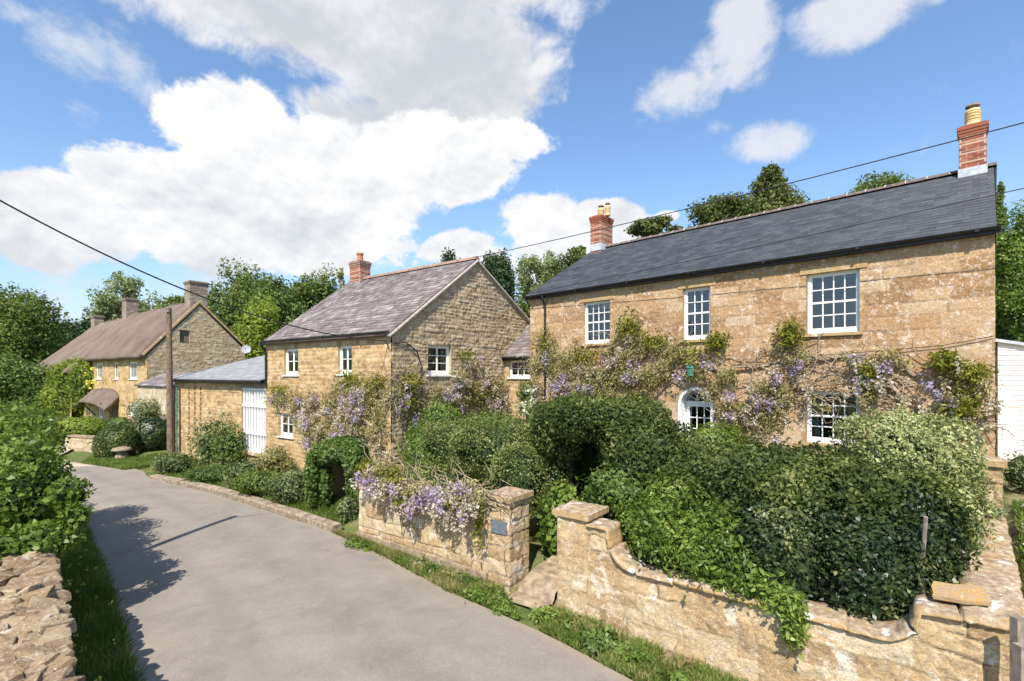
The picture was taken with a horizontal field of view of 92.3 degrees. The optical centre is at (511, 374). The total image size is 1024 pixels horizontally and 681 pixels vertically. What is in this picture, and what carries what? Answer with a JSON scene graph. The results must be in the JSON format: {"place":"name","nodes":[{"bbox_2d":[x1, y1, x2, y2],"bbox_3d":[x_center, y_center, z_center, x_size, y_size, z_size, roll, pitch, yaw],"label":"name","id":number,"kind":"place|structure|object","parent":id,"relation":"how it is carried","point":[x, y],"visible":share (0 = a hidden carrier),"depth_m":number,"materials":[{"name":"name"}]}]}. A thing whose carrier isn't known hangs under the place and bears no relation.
{"place":"outdoors","nodes":[
{"label":"outdoors","id":0,"kind":"place"},
{"bbox_2d":[64,462,632,680],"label":"road","id":1,"kind":"structure","parent":0,"point":[212,587],"depth_m":8.58,"materials":[{"name":"asphalt"}]},
{"bbox_2d":[149,474,341,533],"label":"kerb","id":2,"kind":"structure","parent":1,"relation":"on","point":[293,513],"depth_m":15.44,"materials":[{"name":"stone"}]},
{"bbox_2d":[0,0,1023,323],"label":"sky","id":3,"kind":"structure","parent":0,"point":[170,140],"materials":[{"name":"blue"}]},
{"bbox_2d":[2,337,1023,679],"bbox_3d":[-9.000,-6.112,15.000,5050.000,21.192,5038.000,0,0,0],"label":"ground","id":4,"kind":"structure","parent":0,"point":[538,555],"depth_m":10.26,"materials":[{"name":"plant"}]},
{"bbox_2d":[0,349,52,411],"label":"yew tree","id":5,"kind":"object","parent":4,"relation":"on","point":[15,378],"visible":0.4,"depth_m":43.16,"materials":[{"name":"green plant"}]},
{"bbox_2d":[0,281,75,367],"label":"broadleaf tree","id":6,"kind":"object","parent":4,"relation":"on","point":[27,329],"visible":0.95,"depth_m":57.16,"materials":[{"name":"green plant"}]},
{"bbox_2d":[0,549,84,680],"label":"rubble wall","id":7,"kind":"structure","parent":4,"relation":"on","point":[38,626],"depth_m":5.30,"materials":[{"name":"stone"}]},
{"bbox_2d":[0,397,96,560],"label":"roadside bush","id":8,"kind":"object","parent":4,"relation":"on","point":[36,483],"visible":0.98,"depth_m":7.93,"materials":[{"name":"green plant"}]},
{"bbox_2d":[56,317,90,345],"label":"yew tree","id":9,"kind":"object","parent":4,"relation":"on","point":[79,327],"visible":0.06,"depth_m":70.23,"materials":[{"name":"green plant"}]},
{"bbox_2d":[51,416,106,435],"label":"garden shrub","id":10,"kind":"object","parent":4,"relation":"on","point":[86,425],"visible":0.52,"depth_m":30.26,"materials":[{"name":"green plant"}]},
{"bbox_2d":[65,434,101,452],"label":"roadside wall","id":11,"kind":"structure","parent":4,"relation":"on","point":[77,442],"depth_m":27.10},
{"bbox_2d":[47,504,149,680],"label":"verge grass","id":12,"kind":"structure","parent":4,"relation":"on","point":[100,627],"depth_m":8.04,"materials":[{"name":"plant"}]},
{"bbox_2d":[76,303,121,329],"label":"yew tree","id":13,"kind":"object","parent":4,"relation":"on","point":[86,321],"visible":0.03,"depth_m":71.79,"materials":[{"name":"green plant"}]},
{"bbox_2d":[87,423,142,457],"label":"clipped bush","id":14,"kind":"object","parent":4,"relation":"on","point":[106,441],"visible":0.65,"depth_m":24.04,"materials":[{"name":"green plant"}]},
{"bbox_2d":[103,416,133,431],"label":"garden shrub","id":15,"kind":"object","parent":4,"relation":"on","point":[114,421],"visible":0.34,"depth_m":30.66,"materials":[{"name":"green plant"}]},
{"bbox_2d":[110,446,132,458],"bbox_3d":[-18.891,3.814,23.800,0.860,0.700,0.847,0,0,0],"label":"staddle stone","id":16,"kind":"object","parent":4,"relation":"on","point":[121,451],"visible":0.87,"depth_m":23.60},
{"bbox_2d":[79,452,166,469],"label":"verge grass","id":17,"kind":"structure","parent":4,"relation":"on","point":[126,463],"depth_m":22.50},
{"bbox_2d":[82,270,166,321],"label":"ash tree","id":18,"kind":"object","parent":4,"relation":"on","point":[106,302],"visible":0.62,"depth_m":68.93,"materials":[{"name":"green plant"}]},
{"bbox_2d":[27,280,250,422],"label":"thatched house","id":19,"kind":"structure","parent":4,"relation":"on","point":[126,353],"depth_m":36.29,"materials":[{"name":"stone"}]},
{"bbox_2d":[33,355,108,420],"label":"climbing shrub","id":20,"kind":"object","parent":19,"relation":"attached to","point":[78,380],"visible":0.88,"depth_m":41.53,"materials":[{"name":"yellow plant"}]},
{"bbox_2d":[123,398,161,422],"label":"flowering shrub","id":21,"kind":"object","parent":4,"relation":"on","point":[141,411],"visible":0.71,"depth_m":29.09,"materials":[{"name":"green plant"}]},
{"bbox_2d":[128,412,166,451],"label":"dark shrub","id":22,"kind":"object","parent":4,"relation":"on","point":[151,431],"visible":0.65,"depth_m":25.13,"materials":[{"name":"green plant"}]},
{"bbox_2d":[134,372,191,419],"bbox_3d":[-21.182,2.191,30.641,6.700,4.707,2.073,0,0,37],"label":"lean to","id":23,"kind":"object","parent":4,"relation":"on","point":[154,388],"visible":0.29,"depth_m":30.45,"materials":[{"name":"beige stone"}]},
{"bbox_2d":[153,293,184,309],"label":"broadleaf tree","id":24,"kind":"object","parent":4,"relation":"on","point":[175,299],"visible":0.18,"depth_m":78.62,"materials":[{"name":"green plant"}]},
{"bbox_2d":[166,308,173,453],"bbox_3d":[-16.207,0.514,23.287,0.346,7.374,0.324,0,0,-45],"label":"utility pole","id":25,"kind":"object","parent":4,"relation":"on","point":[169,401],"visible":0.8,"depth_m":23.20,"materials":[{"name":"brown wood"}]},
{"bbox_2d":[151,451,195,473],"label":"border plant","id":26,"kind":"object","parent":4,"relation":"on","point":[176,462],"visible":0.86,"depth_m":20.08,"materials":[{"name":"green plant"}]},
{"bbox_2d":[179,463,231,482],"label":"border plant","id":27,"kind":"object","parent":4,"relation":"on","point":[208,473],"visible":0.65,"depth_m":18.28,"materials":[{"name":"green plant"}]},
{"bbox_2d":[186,415,225,467],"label":"shrub","id":28,"kind":"object","parent":4,"relation":"on","point":[203,445],"visible":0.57,"depth_m":20.34,"materials":[{"name":"green plant"}]},
{"bbox_2d":[203,408,234,464],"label":"weeping shrub","id":29,"kind":"object","parent":4,"relation":"on","point":[218,426],"visible":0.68,"depth_m":20.26,"materials":[{"name":"green plant"}]},
{"bbox_2d":[173,355,268,466],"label":"outbuilding","id":30,"kind":"structure","parent":4,"relation":"on","point":[238,388],"depth_m":21.57,"materials":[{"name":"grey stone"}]},
{"bbox_2d":[207,420,250,467],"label":"shrub","id":31,"kind":"object","parent":4,"relation":"on","point":[229,449],"visible":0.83,"depth_m":19.44,"materials":[{"name":"green plant"}]},
{"bbox_2d":[208,255,271,333],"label":"broadleaf tree","id":32,"kind":"object","parent":4,"relation":"on","point":[234,297],"visible":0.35,"depth_m":54.45,"materials":[{"name":"green plant"}]},
{"bbox_2d":[220,456,263,486],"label":"shrub","id":33,"kind":"object","parent":4,"relation":"on","point":[235,470],"visible":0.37,"depth_m":17.33,"materials":[{"name":"green plant"}]},
{"bbox_2d":[154,452,347,526],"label":"verge grass","id":34,"kind":"structure","parent":4,"relation":"on","point":[328,511],"depth_m":14.85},
{"bbox_2d":[229,290,285,359],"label":"broadleaf tree","id":35,"kind":"object","parent":4,"relation":"on","point":[251,331],"visible":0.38,"depth_m":43.58,"materials":[{"name":"green plant"}]},
{"bbox_2d":[231,465,285,496],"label":"border plant","id":36,"kind":"object","parent":4,"relation":"on","point":[250,483],"visible":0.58,"depth_m":15.97,"materials":[{"name":"green plant"}]},
{"bbox_2d":[243,272,307,332],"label":"broadleaf tree","id":37,"kind":"object","parent":4,"relation":"on","point":[290,311],"visible":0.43,"depth_m":50.92,"materials":[{"name":"green plant"}]},
{"bbox_2d":[253,444,299,474],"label":"shrub","id":38,"kind":"object","parent":4,"relation":"on","point":[273,460],"visible":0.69,"depth_m":16.78,"materials":[{"name":"green plant"}]},
{"bbox_2d":[262,468,305,503],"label":"border plant","id":39,"kind":"object","parent":4,"relation":"on","point":[288,487],"visible":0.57,"depth_m":15.04,"materials":[{"name":"green plant"}]},
{"bbox_2d":[286,262,341,311],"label":"broadleaf tree","id":40,"kind":"object","parent":4,"relation":"on","point":[314,294],"visible":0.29,"depth_m":58.32,"materials":[{"name":"green plant"}]},
{"bbox_2d":[336,493,358,523],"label":"border plant","id":41,"kind":"object","parent":4,"relation":"on","point":[347,509],"visible":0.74,"depth_m":13.50,"materials":[{"name":"green plant"}]},
{"bbox_2d":[341,536,373,551],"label":"weed clump","id":42,"kind":"object","parent":4,"relation":"on","point":[355,545],"visible":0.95,"depth_m":11.56,"materials":[{"name":"green plant"}]},
{"bbox_2d":[258,253,529,487],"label":"stone cottage","id":43,"kind":"structure","parent":4,"relation":"on","point":[434,318],"depth_m":17.28,"materials":[{"name":"beige stone"}]},
{"bbox_2d":[277,413,293,438],"bbox_3d":[-8.309,1.863,18.141,1.082,0.916,0.200,0,0,36],"label":"window","id":44,"kind":"structure","parent":43,"relation":"in","point":[283,433],"depth_m":18.24,"materials":[{"name":"white paint"}]},
{"bbox_2d":[282,348,298,375],"bbox_3d":[-8.009,-0.456,17.922,1.059,1.006,0.200,0,0,36],"label":"window","id":45,"kind":"structure","parent":43,"relation":"in","point":[288,373],"depth_m":18.05,"materials":[{"name":"white paint"}]},
{"bbox_2d":[261,360,401,463],"bbox_3d":[-6.484,1.513,16.487,8.057,3.919,0.867,0,0,37],"label":"wisteria","id":46,"kind":"object","parent":43,"relation":"attached to","point":[319,428],"visible":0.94,"depth_m":15.59,"materials":[{"name":"purple plant"}]},
{"bbox_2d":[301,434,371,508],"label":"ivy arch","id":47,"kind":"structure","parent":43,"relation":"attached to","point":[330,465],"depth_m":14.14,"materials":[{"name":"green plant"}]},
{"bbox_2d":[336,345,351,374],"bbox_3d":[-5.405,-0.477,16.018,0.852,0.981,0.200,0,0,36],"label":"window","id":48,"kind":"structure","parent":43,"relation":"in","point":[345,346],"depth_m":16.12,"materials":[{"name":"white paint"}]},
{"bbox_2d":[426,345,451,375],"bbox_3d":[-2.485,-0.472,16.353,0.338,1.038,1.220,0,0,36],"label":"window","id":49,"kind":"structure","parent":43,"relation":"in","point":[444,355],"depth_m":16.62,"materials":[{"name":"white paint"}]},
{"bbox_2d":[379,348,527,431],"bbox_3d":[-1.452,0.578,17.230,0.867,3.307,7.870,0,0,37],"label":"wisteria","id":50,"kind":"object","parent":43,"relation":"attached to","point":[410,398],"visible":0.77,"depth_m":16.68,"materials":[{"name":"green plant"}]},
{"bbox_2d":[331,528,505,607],"bbox_3d":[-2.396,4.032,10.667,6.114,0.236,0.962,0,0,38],"label":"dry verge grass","id":51,"kind":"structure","parent":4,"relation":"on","point":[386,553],"depth_m":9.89,"materials":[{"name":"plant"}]},
{"bbox_2d":[334,529,506,610],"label":"verge grass","id":52,"kind":"structure","parent":4,"relation":"on","point":[402,561],"depth_m":9.96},
{"bbox_2d":[356,470,533,593],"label":"garden wall","id":53,"kind":"structure","parent":4,"relation":"on","point":[503,557],"depth_m":9.96,"materials":[{"name":"stone"}]},
{"bbox_2d":[348,434,514,554],"bbox_3d":[-1.892,2.409,10.507,4.855,2.133,0.849,0,0,37],"label":"wisteria","id":54,"kind":"object","parent":53,"relation":"attached to","point":[383,481],"visible":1,"depth_m":10.30,"materials":[{"name":"purple plant"}]},
{"bbox_2d":[395,398,516,482],"bbox_3d":[-1.694,2.318,15.068,2.580,3.285,5.701,0,0,25],"label":"leafy shrub","id":55,"kind":"object","parent":4,"relation":"on","point":[413,448],"visible":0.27,"depth_m":14.53,"materials":[{"name":"green plant"}]},
{"bbox_2d":[407,413,548,518],"bbox_3d":[-0.743,2.440,12.096,3.893,3.031,2.607,0,0,20],"label":"hedge","id":56,"kind":"object","parent":4,"relation":"on","point":[470,448],"visible":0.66,"depth_m":11.44,"materials":[{"name":"green plant"}]},
{"bbox_2d":[457,581,510,605],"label":"weed clump","id":57,"kind":"object","parent":4,"relation":"on","point":[480,594],"visible":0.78,"depth_m":8.94,"materials":[{"name":"green plant"}]},
{"bbox_2d":[481,248,518,302],"bbox_3d":[-1.032,-2.337,33.899,3.230,12.855,2.736,0,0,0],"label":"columnar yew","id":58,"kind":"object","parent":4,"relation":"on","point":[499,269],"visible":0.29,"depth_m":33.46,"materials":[{"name":"green plant"}]},
{"bbox_2d":[485,599,522,619],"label":"weed clump","id":59,"kind":"object","parent":4,"relation":"on","point":[504,609],"visible":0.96,"depth_m":8.43,"materials":[{"name":"green plant"}]},
{"bbox_2d":[501,323,529,428],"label":"porch building","id":60,"kind":"structure","parent":4,"relation":"on","point":[520,343],"depth_m":18.91,"materials":[{"name":"beige stone"}]},
{"bbox_2d":[507,360,529,378],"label":"window","id":61,"kind":"structure","parent":60,"relation":"in","point":[512,376],"depth_m":18.84,"materials":[{"name":"white paint"}]},
{"bbox_2d":[512,282,534,317],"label":"broadleaf tree","id":62,"kind":"object","parent":4,"relation":"on","point":[523,304],"visible":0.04,"depth_m":41.13,"materials":[{"name":"green plant"}]},
{"bbox_2d":[512,379,538,419],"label":"white rose","id":63,"kind":"object","parent":4,"relation":"on","point":[525,392],"visible":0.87,"depth_m":16.42,"materials":[{"name":"green plant"}]},
{"bbox_2d":[515,249,558,298],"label":"ash tree","id":64,"kind":"object","parent":4,"relation":"on","point":[530,264],"visible":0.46,"depth_m":51.19,"materials":[{"name":"green plant"}]},
{"bbox_2d":[527,603,574,628],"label":"weed clump","id":65,"kind":"object","parent":4,"relation":"on","point":[540,613],"visible":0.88,"depth_m":8.18,"materials":[{"name":"green plant"}]},
{"bbox_2d":[535,474,584,555],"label":"leafy shrub","id":66,"kind":"object","parent":4,"relation":"on","point":[561,494],"visible":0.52,"depth_m":10.24,"materials":[{"name":"green plant"}]},
{"bbox_2d":[537,248,584,286],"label":"broadleaf tree","id":67,"kind":"object","parent":4,"relation":"on","point":[557,268],"visible":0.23,"depth_m":49.34,"materials":[{"name":"green plant"}]},
{"bbox_2d":[567,637,604,656],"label":"weed clump","id":68,"kind":"object","parent":4,"relation":"on","point":[588,644],"visible":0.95,"depth_m":7.35,"materials":[{"name":"green plant"}]},
{"bbox_2d":[516,385,678,550],"bbox_3d":[1.954,2.058,11.178,3.917,3.657,3.824,0,0,0],"label":"hedge","id":69,"kind":"object","parent":4,"relation":"on","point":[571,441],"visible":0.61,"depth_m":10.36,"materials":[{"name":"green plant"}]},
{"bbox_2d":[574,612,637,653],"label":"weed clump","id":70,"kind":"object","parent":4,"relation":"on","point":[601,635],"visible":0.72,"depth_m":7.51,"materials":[{"name":"green plant"}]},
{"bbox_2d":[578,460,646,530],"bbox_3d":[1.937,2.819,9.355,1.100,2.376,1.676,0,0,-21],"label":"leafy shrub","id":71,"kind":"object","parent":4,"relation":"on","point":[605,489],"visible":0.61,"depth_m":9.11,"materials":[{"name":"green plant"}]},
{"bbox_2d":[536,604,747,680],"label":"verge grass","id":72,"kind":"structure","parent":4,"relation":"on","point":[616,664],"depth_m":7.22,"materials":[{"name":"plant"}]},
{"bbox_2d":[617,644,669,672],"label":"weed clump","id":73,"kind":"object","parent":4,"relation":"on","point":[640,655],"visible":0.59,"depth_m":7.09,"materials":[{"name":"green plant"}]},
{"bbox_2d":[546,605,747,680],"bbox_3d":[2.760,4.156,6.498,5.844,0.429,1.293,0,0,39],"label":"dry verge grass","id":74,"kind":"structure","parent":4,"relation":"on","point":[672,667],"depth_m":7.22,"materials":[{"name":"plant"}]},
{"bbox_2d":[623,215,682,238],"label":"pine tree","id":75,"kind":"object","parent":4,"relation":"on","point":[650,226],"visible":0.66,"depth_m":41.00,"materials":[{"name":"green plant"}]},
{"bbox_2d":[659,661,693,680],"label":"weed clump","id":76,"kind":"object","parent":4,"relation":"on","point":[678,674],"visible":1,"depth_m":6.69,"materials":[{"name":"green plant"}]},
{"bbox_2d":[610,462,812,661],"bbox_3d":[3.022,2.771,7.899,3.258,2.598,2.109,0,0,36],"label":"rambling shrub","id":77,"kind":"object","parent":4,"relation":"on","point":[655,527],"visible":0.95,"depth_m":7.49,"materials":[{"name":"green plant"}]},
{"bbox_2d":[685,190,753,226],"bbox_3d":[17.416,-6.572,41.151,6.301,17.207,5.641,0,0,0],"label":"cedar tree","id":78,"kind":"object","parent":4,"relation":"on","point":[713,212],"visible":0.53,"depth_m":39.95,"materials":[{"name":"green plant"}]},
{"bbox_2d":[689,420,750,454],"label":"leafy shrub","id":79,"kind":"object","parent":4,"relation":"on","point":[713,432],"visible":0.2,"depth_m":12.12,"materials":[{"name":"green plant"}]},
{"bbox_2d":[523,102,1000,464],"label":"stone house","id":80,"kind":"structure","parent":4,"relation":"on","point":[925,281],"depth_m":12.21,"materials":[{"name":"beige stone"}]},
{"bbox_2d":[581,300,609,346],"bbox_3d":[2.777,-1.647,15.773,1.131,1.432,0.348,0,0,44],"label":"window","id":81,"kind":"structure","parent":80,"relation":"in","point":[598,305],"depth_m":15.87,"materials":[{"name":"white paint"}]},
{"bbox_2d":[680,286,709,342],"bbox_3d":[5.121,-1.650,13.522,0.890,1.500,0.348,0,0,44],"label":"window","id":82,"kind":"structure","parent":80,"relation":"in","point":[689,302],"depth_m":13.65,"materials":[{"name":"white paint"}]},
{"bbox_2d":[685,401,709,436],"bbox_3d":[5.252,1.791,13.698,0.875,2.118,0.082,0,0,44],"label":"door","id":83,"kind":"structure","parent":80,"relation":"in","point":[688,403],"depth_m":13.78,"materials":[{"name":"white paint"}]},
{"bbox_2d":[514,303,1023,454],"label":"wisteria","id":84,"kind":"object","parent":80,"relation":"attached to","point":[960,402],"visible":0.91,"depth_m":11.98,"materials":[{"name":"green plant"}]},
{"bbox_2d":[522,188,1023,294],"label":"overhead cable","id":85,"kind":"object","parent":80,"relation":"attached to","point":[802,236],"visible":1,"depth_m":10.86,"materials":[{"name":"rubber"}]},
{"bbox_2d":[803,391,860,447],"bbox_3d":[7.404,1.013,11.331,1.166,1.284,0.348,0,0,44],"label":"window","id":86,"kind":"structure","parent":80,"relation":"in","point":[813,423],"depth_m":11.58,"materials":[{"name":"white paint"}]},
{"bbox_2d":[803,269,862,336],"bbox_3d":[7.368,-1.633,11.284,1.151,1.475,0.230,0,0,44],"label":"window","id":87,"kind":"structure","parent":80,"relation":"in","point":[855,330],"depth_m":11.32,"materials":[{"name":"white paint"}]},
{"bbox_2d":[727,161,813,218],"bbox_3d":[21.343,-7.710,40.049,10.016,19.066,7.590,0,0,0],"label":"cedar tree","id":88,"kind":"object","parent":4,"relation":"on","point":[771,198],"visible":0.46,"depth_m":39.07,"materials":[{"name":"green plant"}]},
{"bbox_2d":[552,500,1021,680],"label":"garden wall","id":89,"kind":"structure","parent":4,"relation":"on","point":[604,574],"depth_m":6.77,"materials":[{"name":"stone"}]},
{"bbox_2d":[600,415,983,603],"bbox_3d":[4.152,2.339,8.581,5.871,3.102,2.766,0,0,38],"label":"hedge","id":90,"kind":"object","parent":4,"relation":"on","point":[736,473],"visible":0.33,"depth_m":7.58,"materials":[{"name":"green plant"}]},
{"bbox_2d":[725,478,970,621],"bbox_3d":[4.681,2.723,6.950,3.062,2.646,1.872,0,0,22],"label":"dark glossy shrub","id":91,"kind":"object","parent":4,"relation":"on","point":[878,580],"visible":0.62,"depth_m":6.53,"materials":[{"name":"green plant"}]},
{"bbox_2d":[919,516,927,594],"bbox_3d":[5.240,2.533,6.250,0.054,1.493,0.160,0,0,21],"label":"garden stake","id":92,"kind":"object","parent":91,"relation":"in","point":[924,529],"visible":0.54,"depth_m":6.24,"materials":[{"name":"grey wood"}]},
{"bbox_2d":[844,171,913,193],"bbox_3d":[29.016,-7.803,38.233,6.009,15.869,5.236,0,0,0],"label":"broadleaf tree","id":93,"kind":"object","parent":4,"relation":"on","point":[884,179],"visible":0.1,"depth_m":36.93,"materials":[{"name":"green plant"}]},
{"bbox_2d":[821,397,1001,564],"bbox_3d":[6.157,1.995,7.816,2.246,3.291,2.232,0,0,0],"label":"variegated shrub","id":94,"kind":"object","parent":4,"relation":"on","point":[892,436],"visible":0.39,"depth_m":7.32,"materials":[{"name":"green plant"}]},
{"bbox_2d":[958,455,1023,616],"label":"garden wall","id":95,"kind":"structure","parent":4,"relation":"on","point":[996,576],"depth_m":6.59,"materials":[{"name":"stone"}]},
{"bbox_2d":[930,581,991,605],"bbox_3d":[5.232,2.555,5.749,0.516,0.168,0.336,0,0,36],"label":"loose stone","id":96,"kind":"object","parent":95,"relation":"on","point":[966,594],"visible":1,"depth_m":5.70,"materials":[{"name":"stone"}]},
{"bbox_2d":[982,500,1010,517],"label":"daisy clump","id":97,"kind":"object","parent":95,"relation":"on","point":[999,514],"visible":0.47,"depth_m":8.46,"materials":[{"name":"green plant"}]},
{"bbox_2d":[996,179,1008,236],"bbox_3d":[26.953,-4.649,26.892,1.919,12.261,1.300,0,0,-21],"label":"fir tree","id":98,"kind":"object","parent":4,"relation":"on","point":[1001,219],"visible":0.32,"depth_m":26.91,"materials":[{"name":"green plant"}]},
{"bbox_2d":[995,232,1020,341],"bbox_3d":[25.895,-2.932,26.045,3.124,9.197,2.734,0,0,0],"label":"broadleaf tree","id":99,"kind":"object","parent":4,"relation":"on","point":[1002,334],"visible":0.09,"depth_m":25.71,"materials":[{"name":"green plant"}]},
{"bbox_2d":[995,199,1023,341],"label":"broadleaf tree","id":100,"kind":"object","parent":4,"relation":"on","point":[1009,289],"visible":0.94,"depth_m":23.94,"materials":[{"name":"green plant"}]},
{"bbox_2d":[995,339,1023,459],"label":"boarded shed","id":101,"kind":"structure","parent":4,"relation":"on","point":[1009,355],"depth_m":12.90,"materials":[{"name":"wood"}]},
{"bbox_2d":[997,450,1023,493],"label":"pale flowering shrub","id":102,"kind":"object","parent":4,"relation":"on","point":[1013,473],"visible":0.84,"depth_m":9.90,"materials":[{"name":"green plant"}]},
{"bbox_2d":[1008,497,1023,596],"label":"wall foot grass","id":103,"kind":"structure","parent":4,"relation":"on","point":[1019,512],"depth_m":8.02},
{"bbox_2d":[1010,615,1023,680],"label":"fence post","id":104,"kind":"object","parent":4,"relation":"on","point":[1016,628],"visible":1,"depth_m":4.94,"materials":[{"name":"grey wood"}]},
{"bbox_2d":[1012,642,1023,680],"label":"fence post","id":105,"kind":"object","parent":4,"relation":"on","point":[1017,661],"visible":1,"depth_m":4.59,"materials":[{"name":"grey wood"}]},
{"bbox_3d":[-9.281,0.350,7.875,0.302,7.702,0.290,0,0,0],"label":"utility pole","id":106,"kind":"object","parent":4,"relation":"on","visible":0},
{"bbox_2d":[0,200,384,340],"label":"overhead cable","id":107,"kind":"object","parent":106,"relation":"attached to","point":[7,204],"visible":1,"depth_m":10.25,"materials":[{"name":"rubber"}]},
{"bbox_2d":[509,553,556,608],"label":"gate path","id":108,"kind":"structure","parent":0,"point":[538,585],"depth_m":9.12,"materials":[{"name":"stone"}]},
{"bbox_2d":[478,122,1023,256],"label":"overhead cable","id":109,"kind":"object","parent":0,"point":[781,185],"visible":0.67,"depth_m":13.15,"materials":[{"name":"rubber"}]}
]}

